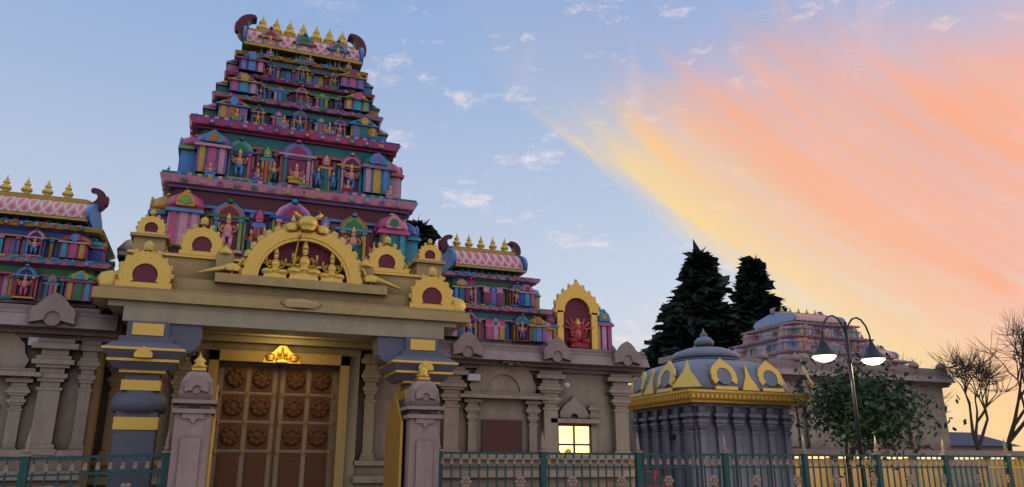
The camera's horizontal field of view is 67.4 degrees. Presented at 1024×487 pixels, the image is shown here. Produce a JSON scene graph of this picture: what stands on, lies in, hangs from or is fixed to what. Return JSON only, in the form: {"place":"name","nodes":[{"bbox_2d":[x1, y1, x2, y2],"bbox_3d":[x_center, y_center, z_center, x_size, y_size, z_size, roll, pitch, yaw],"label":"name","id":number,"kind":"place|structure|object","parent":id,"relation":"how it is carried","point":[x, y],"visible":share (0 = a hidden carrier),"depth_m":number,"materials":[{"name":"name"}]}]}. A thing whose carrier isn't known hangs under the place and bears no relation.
{"place":"outdoors","nodes":[
{"label":"outdoors","id":0,"kind":"place"},
{"bbox_2d":[0,14,649,486],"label":"temple","id":1,"kind":"structure","parent":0,"point":[278,270],"depth_m":18.81,"materials":[{"name":"multicoloured stone"}]},
{"bbox_2d":[0,175,613,349],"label":"wing vimanas","id":2,"kind":"object","parent":1,"relation":"on","point":[49,244],"visible":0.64,"depth_m":19.40,"materials":[{"name":"multicoloured stone"}]},
{"bbox_2d":[0,0,1023,450],"label":"sky","id":3,"kind":"structure","parent":0,"point":[869,153],"materials":[{"name":"blue"}]},
{"bbox_3d":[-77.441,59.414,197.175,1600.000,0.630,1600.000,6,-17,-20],"label":"ground","id":4,"kind":"structure","parent":0,"visible":0},
{"bbox_2d":[406,214,441,248],"bbox_3d":[-4.396,5.318,37.960,9.108,14.110,9.727,6,-17,-20],"label":"conifer tree","id":5,"kind":"object","parent":4,"relation":"on","point":[426,232],"visible":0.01,"depth_m":39.17,"materials":[{"name":"green plant"}]},
{"bbox_2d":[0,353,1023,486],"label":"fence","id":6,"kind":"object","parent":4,"relation":"on","point":[414,453],"visible":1,"depth_m":16.33,"materials":[{"name":"green metal"}]},
{"bbox_2d":[643,471,672,486],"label":"car","id":7,"kind":"object","parent":4,"relation":"on","point":[650,478],"visible":0.23,"depth_m":22.67,"materials":[{"name":"metal"}]},
{"bbox_2d":[640,240,758,371],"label":"conifer tree","id":8,"kind":"object","parent":4,"relation":"on","point":[694,307],"visible":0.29,"depth_m":51.96,"materials":[{"name":"green plant"}]},
{"bbox_2d":[628,329,815,486],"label":"shrine","id":9,"kind":"object","parent":4,"relation":"on","point":[703,396],"visible":0.95,"depth_m":26.99,"materials":[{"name":"grey stone"}]},
{"bbox_2d":[728,255,787,331],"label":"conifer tree","id":10,"kind":"object","parent":4,"relation":"on","point":[751,297],"visible":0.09,"depth_m":55.55,"materials":[{"name":"green plant"}]},
{"bbox_2d":[628,307,1023,486],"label":"temple","id":11,"kind":"structure","parent":4,"relation":"on","point":[782,342],"depth_m":36.61,"materials":[{"name":"brown"}]},
{"bbox_2d":[810,315,887,486],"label":"lamp post","id":12,"kind":"object","parent":4,"relation":"on","point":[824,351],"visible":1,"depth_m":21.90,"materials":[{"name":"black metal"}]},
{"bbox_2d":[777,346,1009,486],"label":"leafy tree","id":13,"kind":"object","parent":4,"relation":"on","point":[878,417],"visible":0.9,"depth_m":25.05,"materials":[{"name":"green plant"}]},
{"bbox_2d":[895,353,953,402],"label":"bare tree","id":14,"kind":"object","parent":4,"relation":"on","point":[942,389],"visible":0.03,"depth_m":41.47,"materials":[{"name":"brown plant"}]},
{"bbox_2d":[927,341,1022,486],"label":"sparse tree","id":15,"kind":"object","parent":4,"relation":"on","point":[971,367],"visible":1,"depth_m":35.41,"materials":[{"name":"brown plant"}]},
{"bbox_2d":[968,305,1023,450],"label":"bare tree","id":16,"kind":"object","parent":4,"relation":"on","point":[1013,434],"visible":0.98,"depth_m":39.55,"materials":[{"name":"brown plant"}]}
]}

